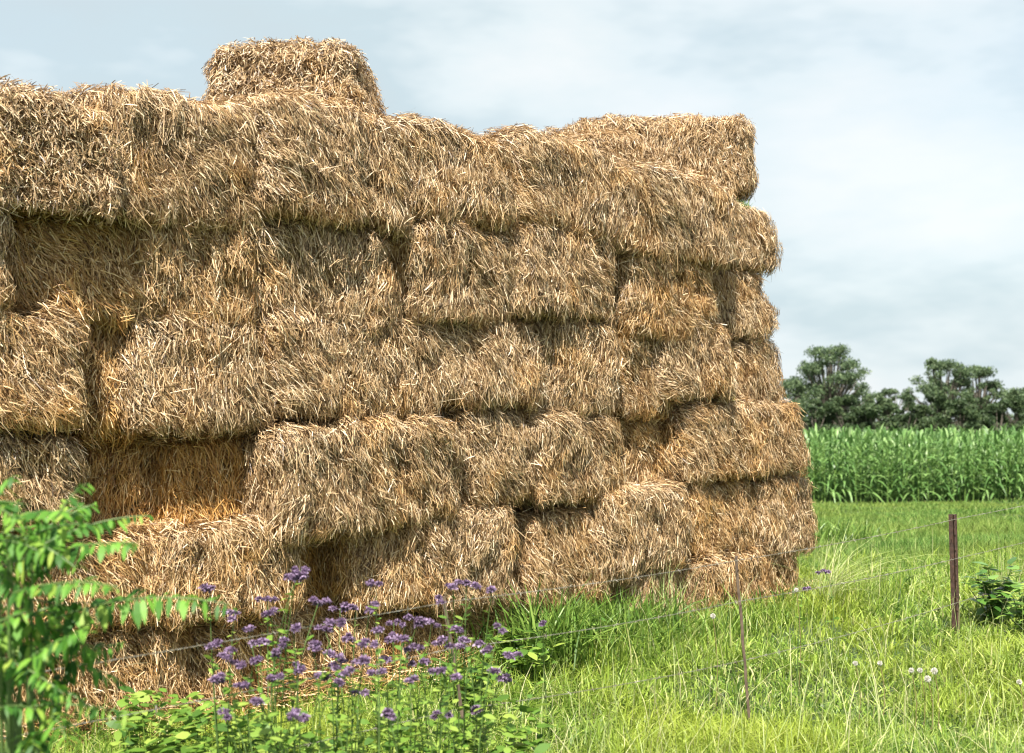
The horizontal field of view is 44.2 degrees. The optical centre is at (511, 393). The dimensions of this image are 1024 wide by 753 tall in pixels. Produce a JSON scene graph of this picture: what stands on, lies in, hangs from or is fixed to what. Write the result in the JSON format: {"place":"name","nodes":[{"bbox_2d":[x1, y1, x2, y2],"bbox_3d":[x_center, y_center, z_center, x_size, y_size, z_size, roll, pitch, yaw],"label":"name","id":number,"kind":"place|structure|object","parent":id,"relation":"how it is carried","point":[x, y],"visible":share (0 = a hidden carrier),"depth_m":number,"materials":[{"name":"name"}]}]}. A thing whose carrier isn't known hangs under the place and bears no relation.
{"place":"outdoors","nodes":[
{"label":"outdoors","id":0,"kind":"place"},
{"bbox_2d":[0,0,1023,420],"label":"sky","id":1,"kind":"structure","parent":0,"point":[889,152],"materials":[{"name":"white"}]},
{"bbox_2d":[4,421,1023,752],"bbox_3d":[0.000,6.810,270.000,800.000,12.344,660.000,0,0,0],"label":"ground","id":2,"kind":"structure","parent":0,"point":[874,499],"depth_m":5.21,"materials":[{"name":"green plant"}]},
{"bbox_2d":[3,630,91,744],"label":"straw bale","id":3,"kind":"object","parent":2,"relation":"on","point":[61,672],"visible":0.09,"depth_m":3.99},
{"bbox_2d":[0,527,79,655],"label":"straw bale","id":4,"kind":"object","parent":3,"relation":"on","point":[54,577],"visible":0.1,"depth_m":3.97},
{"bbox_2d":[0,428,93,536],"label":"straw bale","id":5,"kind":"object","parent":4,"relation":"on","point":[50,469],"visible":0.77,"depth_m":3.92},
{"bbox_2d":[0,298,100,442],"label":"straw bale","id":6,"kind":"object","parent":5,"relation":"on","point":[41,377],"visible":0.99,"depth_m":3.91},
{"bbox_2d":[0,205,31,317],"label":"straw bale","id":7,"kind":"object","parent":6,"relation":"on","point":[7,289],"visible":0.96,"depth_m":3.85},
{"bbox_2d":[0,475,236,752],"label":"leafy shrub","id":8,"kind":"object","parent":2,"relation":"on","point":[48,554],"visible":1,"depth_m":2.06,"materials":[{"name":"green plant"}]},
{"bbox_2d":[66,621,207,739],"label":"straw bale","id":9,"kind":"object","parent":2,"relation":"on","point":[169,671],"visible":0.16,"depth_m":4.19},
{"bbox_2d":[52,518,180,640],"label":"straw bale","id":10,"kind":"object","parent":9,"relation":"on","point":[138,568],"visible":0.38,"depth_m":4.14},
{"bbox_2d":[61,435,170,539],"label":"straw bale","id":11,"kind":"object","parent":10,"relation":"on","point":[120,482],"visible":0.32,"depth_m":4.32},
{"bbox_2d":[51,319,140,451],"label":"straw bale","id":12,"kind":"object","parent":11,"relation":"on","point":[101,410],"visible":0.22,"depth_m":4.18},
{"bbox_2d":[4,214,153,339],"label":"straw bale","id":13,"kind":"object","parent":12,"relation":"on","point":[87,270],"visible":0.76,"depth_m":4.11},
{"bbox_2d":[0,74,126,228],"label":"straw bale","id":14,"kind":"object","parent":13,"relation":"on","point":[57,156],"visible":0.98,"depth_m":3.93},
{"bbox_2d":[198,583,241,752],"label":"flowering weed","id":15,"kind":"object","parent":2,"relation":"on","point":[215,643],"visible":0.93,"depth_m":3.01,"materials":[{"name":"green plant"}]},
{"bbox_2d":[207,672,285,752],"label":"flowering weed","id":16,"kind":"object","parent":2,"relation":"on","point":[216,679],"visible":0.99,"depth_m":2.73,"materials":[{"name":"green plant"}]},
{"bbox_2d":[177,603,320,719],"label":"straw bale","id":17,"kind":"object","parent":2,"relation":"on","point":[202,636],"visible":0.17,"depth_m":4.46},
{"bbox_2d":[138,511,311,638],"bbox_3d":[-1.240,0.626,4.681,0.704,0.470,1.021,-1,0,-45],"label":"straw bale","id":18,"kind":"object","parent":17,"relation":"on","point":[240,566],"visible":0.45,"depth_m":4.33},
{"bbox_2d":[146,428,252,529],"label":"straw bale","id":19,"kind":"object","parent":18,"relation":"on","point":[198,480],"visible":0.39,"depth_m":4.44},
{"bbox_2d":[89,306,285,448],"bbox_3d":[-1.358,-0.060,4.664,0.703,0.535,1.016,1,-2,-44],"label":"straw bale","id":20,"kind":"object","parent":19,"relation":"on","point":[196,381],"visible":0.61,"depth_m":4.32},
{"bbox_2d":[119,218,265,331],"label":"straw bale","id":21,"kind":"object","parent":20,"relation":"on","point":[214,274],"visible":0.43,"depth_m":4.37},
{"bbox_2d":[44,80,269,242],"bbox_3d":[-1.424,-0.812,4.625,1.038,0.613,0.750,3,2,42],"label":"straw bale","id":22,"kind":"object","parent":21,"relation":"on","point":[189,163],"visible":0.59,"depth_m":4.29},
{"bbox_2d":[217,646,284,752],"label":"flowering weed","id":23,"kind":"object","parent":2,"relation":"on","point":[226,656],"visible":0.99,"depth_m":2.77,"materials":[{"name":"green plant"}]},
{"bbox_2d":[217,697,311,752],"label":"flowering weed","id":24,"kind":"object","parent":2,"relation":"on","point":[295,713],"visible":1,"depth_m":2.56,"materials":[{"name":"purple plant"}]},
{"bbox_2d":[242,573,297,749],"bbox_3d":[-0.602,0.793,3.094,0.120,0.734,0.264,0,0,-24],"label":"flowering weed","id":25,"kind":"object","parent":2,"relation":"on","point":[250,627],"visible":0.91,"depth_m":3.08,"materials":[{"name":"green plant"}]},
{"bbox_2d":[255,565,309,752],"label":"flowering weed","id":26,"kind":"object","parent":2,"relation":"on","point":[303,572],"visible":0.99,"depth_m":3.05,"materials":[{"name":"green plant"}]},
{"bbox_2d":[228,617,347,752],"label":"flowering weed","id":27,"kind":"object","parent":2,"relation":"on","point":[315,645],"visible":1,"depth_m":2.76,"materials":[{"name":"green plant"}]},
{"bbox_2d":[248,596,331,752],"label":"flowering weed","id":28,"kind":"object","parent":2,"relation":"on","point":[282,644],"visible":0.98,"depth_m":2.88,"materials":[{"name":"green plant"}]},
{"bbox_2d":[282,623,345,752],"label":"flowering weed","id":29,"kind":"object","parent":2,"relation":"on","point":[295,727],"visible":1,"depth_m":2.82,"materials":[{"name":"green plant"}]},
{"bbox_2d":[103,686,557,752],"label":"undergrowth","id":30,"kind":"object","parent":2,"relation":"on","point":[182,734],"visible":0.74,"depth_m":3.33,"materials":[{"name":"green plant"}]},
{"bbox_2d":[314,602,350,752],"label":"flowering weed","id":31,"kind":"object","parent":2,"relation":"on","point":[331,653],"visible":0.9,"depth_m":3.02,"materials":[{"name":"green plant"}]},
{"bbox_2d":[314,654,370,752],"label":"flowering weed","id":32,"kind":"object","parent":2,"relation":"on","point":[361,660],"visible":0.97,"depth_m":2.70,"materials":[{"name":"green plant"}]},
{"bbox_2d":[325,600,379,752],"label":"flowering weed","id":33,"kind":"object","parent":2,"relation":"on","point":[349,636],"visible":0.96,"depth_m":3.00,"materials":[{"name":"green plant"}]},
{"bbox_2d":[327,637,387,752],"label":"flowering weed","id":34,"kind":"object","parent":2,"relation":"on","point":[333,666],"visible":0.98,"depth_m":2.80,"materials":[{"name":"green plant"}]},
{"bbox_2d":[302,604,413,695],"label":"straw bale","id":35,"kind":"object","parent":2,"relation":"on","point":[360,629],"visible":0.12,"depth_m":4.83},
{"bbox_2d":[299,538,366,620],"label":"straw bale","id":36,"kind":"object","parent":35,"relation":"on","point":[314,587],"visible":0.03,"depth_m":4.83},
{"bbox_2d":[312,520,432,619],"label":"straw bale","id":37,"kind":"object","parent":35,"relation":"on","point":[393,563],"visible":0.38,"depth_m":4.83},
{"bbox_2d":[214,411,467,556],"bbox_3d":[-0.718,0.312,4.977,0.741,0.547,1.076,2,4,42],"label":"straw bale","id":38,"kind":"object","parent":37,"relation":"on","point":[324,481],"visible":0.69,"depth_m":4.67},
{"bbox_2d":[255,303,445,428],"bbox_3d":[-0.725,-0.095,4.986,0.638,0.526,0.932,-2,-1,44],"label":"straw bale","id":39,"kind":"object","parent":38,"relation":"on","point":[322,370],"visible":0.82,"depth_m":4.75},
{"bbox_2d":[247,215,406,338],"bbox_3d":[-0.987,-0.465,5.072,0.838,0.560,1.013,1,1,-42],"label":"straw bale","id":40,"kind":"object","parent":39,"relation":"on","point":[325,273],"visible":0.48,"depth_m":4.73},
{"bbox_2d":[207,87,415,249],"bbox_3d":[-0.955,-0.845,5.043,1.024,0.622,0.859,-4,-4,42],"label":"straw bale","id":41,"kind":"object","parent":40,"relation":"on","point":[337,164],"visible":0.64,"depth_m":4.69},
{"bbox_2d":[201,35,387,118],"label":"straw bale","id":42,"kind":"object","parent":41,"relation":"on","point":[331,68],"visible":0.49,"depth_m":4.99},
{"bbox_2d":[348,626,408,752],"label":"flowering weed","id":43,"kind":"object","parent":2,"relation":"on","point":[388,713],"visible":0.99,"depth_m":2.75,"materials":[{"name":"green plant"}]},
{"bbox_2d":[365,579,413,752],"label":"flowering weed","id":44,"kind":"object","parent":2,"relation":"on","point":[371,582],"visible":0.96,"depth_m":3.20,"materials":[{"name":"green plant"}]},
{"bbox_2d":[378,634,425,752],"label":"flowering weed","id":45,"kind":"object","parent":2,"relation":"on","point":[400,637],"visible":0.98,"depth_m":2.92,"materials":[{"name":"green plant"}]},
{"bbox_2d":[385,616,429,752],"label":"flowering weed","id":46,"kind":"object","parent":2,"relation":"on","point":[419,621],"visible":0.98,"depth_m":3.06,"materials":[{"name":"green plant"}]},
{"bbox_2d":[3,578,825,751],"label":"loose straw","id":47,"kind":"object","parent":2,"relation":"on","point":[324,687],"visible":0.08,"depth_m":4.58,"materials":[{"name":"plant"}]},
{"bbox_2d":[403,666,461,752],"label":"flowering weed","id":48,"kind":"object","parent":2,"relation":"on","point":[432,671],"visible":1,"depth_m":2.75,"materials":[{"name":"green plant"}]},
{"bbox_2d":[408,635,464,752],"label":"flowering weed","id":49,"kind":"object","parent":2,"relation":"on","point":[427,661],"visible":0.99,"depth_m":2.97,"materials":[{"name":"green plant"}]},
{"bbox_2d":[419,582,481,752],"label":"flowering weed","id":50,"kind":"object","parent":2,"relation":"on","point":[438,597],"visible":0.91,"depth_m":3.17,"materials":[{"name":"green plant"}]},
{"bbox_2d":[391,602,511,675],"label":"straw bale","id":51,"kind":"object","parent":2,"relation":"on","point":[422,635],"visible":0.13,"depth_m":5.14},
{"bbox_2d":[393,501,525,622],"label":"straw bale","id":52,"kind":"object","parent":51,"relation":"on","point":[479,545],"visible":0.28,"depth_m":5.12},
{"bbox_2d":[428,656,499,723],"bbox_3d":[-0.162,1.028,4.310,0.242,0.251,0.312,0,0,0],"label":"leafy weed","id":53,"kind":"object","parent":2,"relation":"on","point":[478,676],"visible":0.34,"depth_m":4.28,"materials":[{"name":"green plant"}]},
{"bbox_2d":[430,622,507,752],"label":"flowering weed","id":54,"kind":"object","parent":2,"relation":"on","point":[477,708],"visible":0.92,"depth_m":2.92,"materials":[{"name":"green plant"}]},
{"bbox_2d":[445,579,499,752],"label":"flowering weed","id":55,"kind":"object","parent":2,"relation":"on","point":[491,589],"visible":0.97,"depth_m":3.19,"materials":[{"name":"green plant"}]},
{"bbox_2d":[450,625,522,752],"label":"flowering weed","id":56,"kind":"object","parent":2,"relation":"on","point":[479,643],"visible":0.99,"depth_m":3.04,"materials":[{"name":"green plant"}]},
{"bbox_2d":[468,644,512,752],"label":"flowering weed","id":57,"kind":"object","parent":2,"relation":"on","point":[493,671],"visible":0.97,"depth_m":3.00,"materials":[{"name":"green plant"}]},
{"bbox_2d":[4,505,1023,750],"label":"wire fence","id":58,"kind":"object","parent":2,"relation":"on","point":[954,577],"visible":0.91,"depth_m":4.43,"materials":[{"name":"metal"}]},
{"bbox_2d":[492,623,564,691],"bbox_3d":[0.042,1.035,4.869,0.301,0.270,0.290,0,0,16],"label":"leafy weed","id":59,"kind":"object","parent":2,"relation":"on","point":[532,652],"visible":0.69,"depth_m":4.91,"materials":[{"name":"green plant"}]},
{"bbox_2d":[535,620,556,747],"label":"flowering weed","id":60,"kind":"object","parent":2,"relation":"on","point":[542,623],"visible":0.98,"depth_m":3.99,"materials":[{"name":"green plant"}]},
{"bbox_2d":[493,501,616,618],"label":"straw bale","id":61,"kind":"object","parent":2,"relation":"on","point":[555,549],"visible":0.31,"depth_m":5.54},
{"bbox_2d":[433,403,540,512],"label":"straw bale","id":62,"kind":"object","parent":61,"relation":"on","point":[497,469],"visible":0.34,"depth_m":5.28},
{"bbox_2d":[414,314,549,418],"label":"straw bale","id":63,"kind":"object","parent":62,"relation":"on","point":[495,365],"visible":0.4,"depth_m":5.28},
{"bbox_2d":[387,212,518,334],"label":"straw bale","id":64,"kind":"object","parent":63,"relation":"on","point":[458,273],"visible":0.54,"depth_m":5.14},
{"bbox_2d":[377,111,520,235],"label":"straw bale","id":65,"kind":"object","parent":64,"relation":"on","point":[456,172],"visible":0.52,"depth_m":5.18},
{"bbox_2d":[511,405,627,515],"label":"straw bale","id":66,"kind":"object","parent":61,"relation":"on","point":[574,460],"visible":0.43,"depth_m":5.59,"materials":[{"name":"beige plant"}]},
{"bbox_2d":[517,315,622,421],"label":"straw bale","id":67,"kind":"object","parent":66,"relation":"on","point":[581,366],"visible":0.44,"depth_m":5.67},
{"bbox_2d":[494,216,619,331],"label":"straw bale","id":68,"kind":"object","parent":67,"relation":"on","point":[565,275],"visible":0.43,"depth_m":5.54},
{"bbox_2d":[471,123,624,248],"bbox_3d":[-0.037,-0.932,5.964,0.835,0.571,1.033,2,-2,-44],"label":"straw bale","id":69,"kind":"object","parent":68,"relation":"on","point":[559,182],"visible":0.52,"depth_m":5.62},
{"bbox_2d":[449,573,674,689],"bbox_3d":[0.184,0.938,5.214,1.031,0.445,1.258,0,0,-32],"label":"grass tussock","id":70,"kind":"object","parent":2,"relation":"on","point":[533,621],"depth_m":5.11,"materials":[{"name":"green plant"}]},
{"bbox_2d":[606,557,710,625],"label":"straw bale","id":71,"kind":"object","parent":2,"relation":"on","point":[644,582],"visible":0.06,"depth_m":6.03},
{"bbox_2d":[554,475,696,588],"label":"straw bale","id":72,"kind":"object","parent":71,"relation":"on","point":[635,528],"visible":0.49,"depth_m":5.84},
{"bbox_2d":[611,415,694,489],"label":"straw bale","id":73,"kind":"object","parent":72,"relation":"on","point":[644,458],"visible":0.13,"depth_m":6.12},
{"bbox_2d":[607,320,674,424],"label":"straw bale","id":74,"kind":"object","parent":73,"relation":"on","point":[635,385],"visible":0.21,"depth_m":6.03},
{"bbox_2d":[602,249,720,347],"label":"straw bale","id":75,"kind":"object","parent":74,"relation":"on","point":[674,300],"visible":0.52,"depth_m":6.06,"materials":[{"name":"beige plant"}]},
{"bbox_2d":[603,157,744,276],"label":"straw bale","id":76,"kind":"object","parent":75,"relation":"on","point":[668,210],"visible":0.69,"depth_m":6.08},
{"bbox_2d":[646,317,741,407],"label":"straw bale","id":77,"kind":"object","parent":73,"relation":"on","point":[700,369],"visible":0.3,"depth_m":6.24},
{"bbox_2d":[381,562,944,696],"bbox_3d":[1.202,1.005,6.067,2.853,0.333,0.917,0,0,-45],"label":"grass","id":78,"kind":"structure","parent":2,"relation":"on","point":[862,591],"depth_m":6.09,"materials":[{"name":"green plant"}]},
{"bbox_2d":[645,548,705,624],"bbox_3d":[0.698,0.913,5.862,0.440,0.490,0.467,0,0,0],"label":"grass tussock","id":79,"kind":"object","parent":2,"relation":"on","point":[671,585],"depth_m":5.89,"materials":[{"name":"green plant"}]},
{"bbox_2d":[691,545,799,609],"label":"straw bale","id":80,"kind":"object","parent":2,"relation":"on","point":[718,575],"visible":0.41,"depth_m":6.42},
{"bbox_2d":[681,476,764,562],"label":"straw bale","id":81,"kind":"object","parent":80,"relation":"on","point":[724,518],"visible":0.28,"depth_m":6.39},
{"bbox_2d":[655,395,813,493],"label":"straw bale","id":82,"kind":"object","parent":81,"relation":"on","point":[718,441],"visible":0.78,"depth_m":6.42,"materials":[{"name":"yellow plant"}]},
{"bbox_2d":[726,335,786,405],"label":"straw bale","id":83,"kind":"object","parent":82,"relation":"on","point":[759,376],"visible":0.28,"depth_m":6.67},
{"bbox_2d":[710,267,779,344],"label":"straw bale","id":84,"kind":"object","parent":83,"relation":"on","point":[745,310],"visible":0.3,"depth_m":6.65},
{"bbox_2d":[722,199,782,278],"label":"straw bale","id":85,"kind":"object","parent":84,"relation":"on","point":[756,241],"visible":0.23,"depth_m":6.78,"materials":[{"name":"beige plant"}]},
{"bbox_2d":[559,110,759,202],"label":"straw bale","id":86,"kind":"object","parent":85,"relation":"on","point":[714,149],"visible":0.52,"depth_m":6.82},
{"bbox_2d":[745,471,818,565],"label":"straw bale","id":87,"kind":"object","parent":80,"relation":"on","point":[784,512],"visible":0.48,"depth_m":6.68},
{"bbox_2d":[779,378,827,430],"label":"eucalyptus tree","id":88,"kind":"object","parent":2,"relation":"on","point":[787,384],"visible":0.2,"depth_m":127.67,"materials":[{"name":"green plant"}]},
{"bbox_2d":[794,397,838,430],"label":"tree","id":89,"kind":"object","parent":2,"relation":"on","point":[822,408],"visible":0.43,"depth_m":121.35,"materials":[{"name":"green plant"}]},
{"bbox_2d":[786,343,880,430],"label":"eucalyptus tree","id":90,"kind":"object","parent":2,"relation":"on","point":[829,357],"visible":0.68,"depth_m":128.68,"materials":[{"name":"green plant"}]},
{"bbox_2d":[820,428,850,501],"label":"corn plant","id":91,"kind":"object","parent":2,"relation":"on","point":[830,454],"visible":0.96,"depth_m":39.12,"materials":[{"name":"green plant"}]},
{"bbox_2d":[817,394,876,431],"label":"tree","id":92,"kind":"object","parent":2,"relation":"on","point":[849,400],"visible":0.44,"depth_m":122.49,"materials":[{"name":"green plant"}]},
{"bbox_2d":[760,520,971,609],"bbox_3d":[1.894,0.849,6.517,1.117,0.570,1.375,0,0,43],"label":"grass tussock","id":93,"kind":"object","parent":2,"relation":"on","point":[835,577],"depth_m":6.56,"materials":[{"name":"green plant"}]},
{"bbox_2d":[813,513,921,544],"bbox_3d":[3.207,1.361,12.468,1.464,0.346,1.545,0,0,0],"label":"grass tussock","id":94,"kind":"object","parent":2,"relation":"on","point":[855,535],"depth_m":12.41,"materials":[{"name":"green plant"}]},
{"bbox_2d":[841,401,908,431],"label":"tree","id":95,"kind":"object","parent":2,"relation":"on","point":[872,410],"visible":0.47,"depth_m":119.66,"materials":[{"name":"green plant"}]},
{"bbox_2d":[861,388,917,428],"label":"eucalyptus tree","id":96,"kind":"object","parent":2,"relation":"on","point":[889,403],"visible":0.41,"depth_m":133.16,"materials":[{"name":"green plant"}]},
{"bbox_2d":[794,423,1023,502],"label":"cornfield","id":97,"kind":"structure","parent":2,"relation":"on","point":[925,438],"depth_m":41.20,"materials":[{"name":"green plant"}]},
{"bbox_2d":[881,393,936,433],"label":"tree","id":98,"kind":"object","parent":2,"relation":"on","point":[925,422],"visible":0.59,"depth_m":121.04,"materials":[{"name":"green plant"}]},
{"bbox_2d":[899,391,964,430],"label":"tree","id":99,"kind":"object","parent":2,"relation":"on","point":[938,398],"visible":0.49,"depth_m":122.19,"materials":[{"name":"green plant"}]},
{"bbox_2d":[899,357,978,430],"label":"eucalyptus tree","id":100,"kind":"object","parent":2,"relation":"on","point":[961,373],"visible":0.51,"depth_m":129.06,"materials":[{"name":"green plant"}]},
{"bbox_2d":[932,395,995,433],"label":"tree","id":101,"kind":"object","parent":2,"relation":"on","point":[974,419],"visible":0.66,"depth_m":119.23,"materials":[{"name":"green plant"}]},
{"bbox_2d":[945,364,1014,430],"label":"eucalyptus tree","id":102,"kind":"object","parent":2,"relation":"on","point":[991,386],"visible":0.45,"depth_m":130.45,"materials":[{"name":"green plant"}]},
{"bbox_2d":[960,557,1021,623],"bbox_3d":[2.398,0.988,6.316,0.365,0.342,0.275,0,0,0],"label":"leafy weed","id":103,"kind":"object","parent":2,"relation":"on","point":[997,606],"visible":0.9,"depth_m":6.29,"materials":[{"name":"green plant"}]},
{"bbox_2d":[977,430,1007,501],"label":"corn plant","id":104,"kind":"object","parent":2,"relation":"on","point":[994,450],"visible":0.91,"depth_m":40.02,"materials":[{"name":"green plant"}]},
{"bbox_2d":[978,399,1023,432],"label":"tree","id":105,"kind":"object","parent":2,"relation":"on","point":[992,408],"visible":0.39,"depth_m":120.96,"materials":[{"name":"green plant"}]},
{"bbox_2d":[989,583,1023,636],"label":"leafy weed","id":106,"kind":"object","parent":2,"relation":"on","point":[1018,612],"visible":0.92,"depth_m":6.00,"materials":[{"name":"green plant"}]},
{"bbox_2d":[992,395,1023,431],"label":"tree","id":107,"kind":"object","parent":2,"relation":"on","point":[1017,409],"visible":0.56,"depth_m":122.66,"materials":[{"name":"green plant"}]},
{"bbox_2d":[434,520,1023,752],"bbox_3d":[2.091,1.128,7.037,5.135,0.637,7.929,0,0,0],"label":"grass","id":108,"kind":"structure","parent":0,"point":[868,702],"depth_m":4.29,"materials":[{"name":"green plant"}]},
{"bbox_2d":[792,497,1023,575],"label":"grass","id":109,"kind":"structure","parent":0,"point":[977,528],"depth_m":15.07,"materials":[{"name":"green plant"}]},
{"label":"straw bale","id":110,"kind":"object","parent":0,"visible":0},
{"bbox_2d":[537,124,645,162],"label":"straw bale","id":111,"kind":"object","parent":110,"relation":"on","point":[622,146],"visible":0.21,"depth_m":6.53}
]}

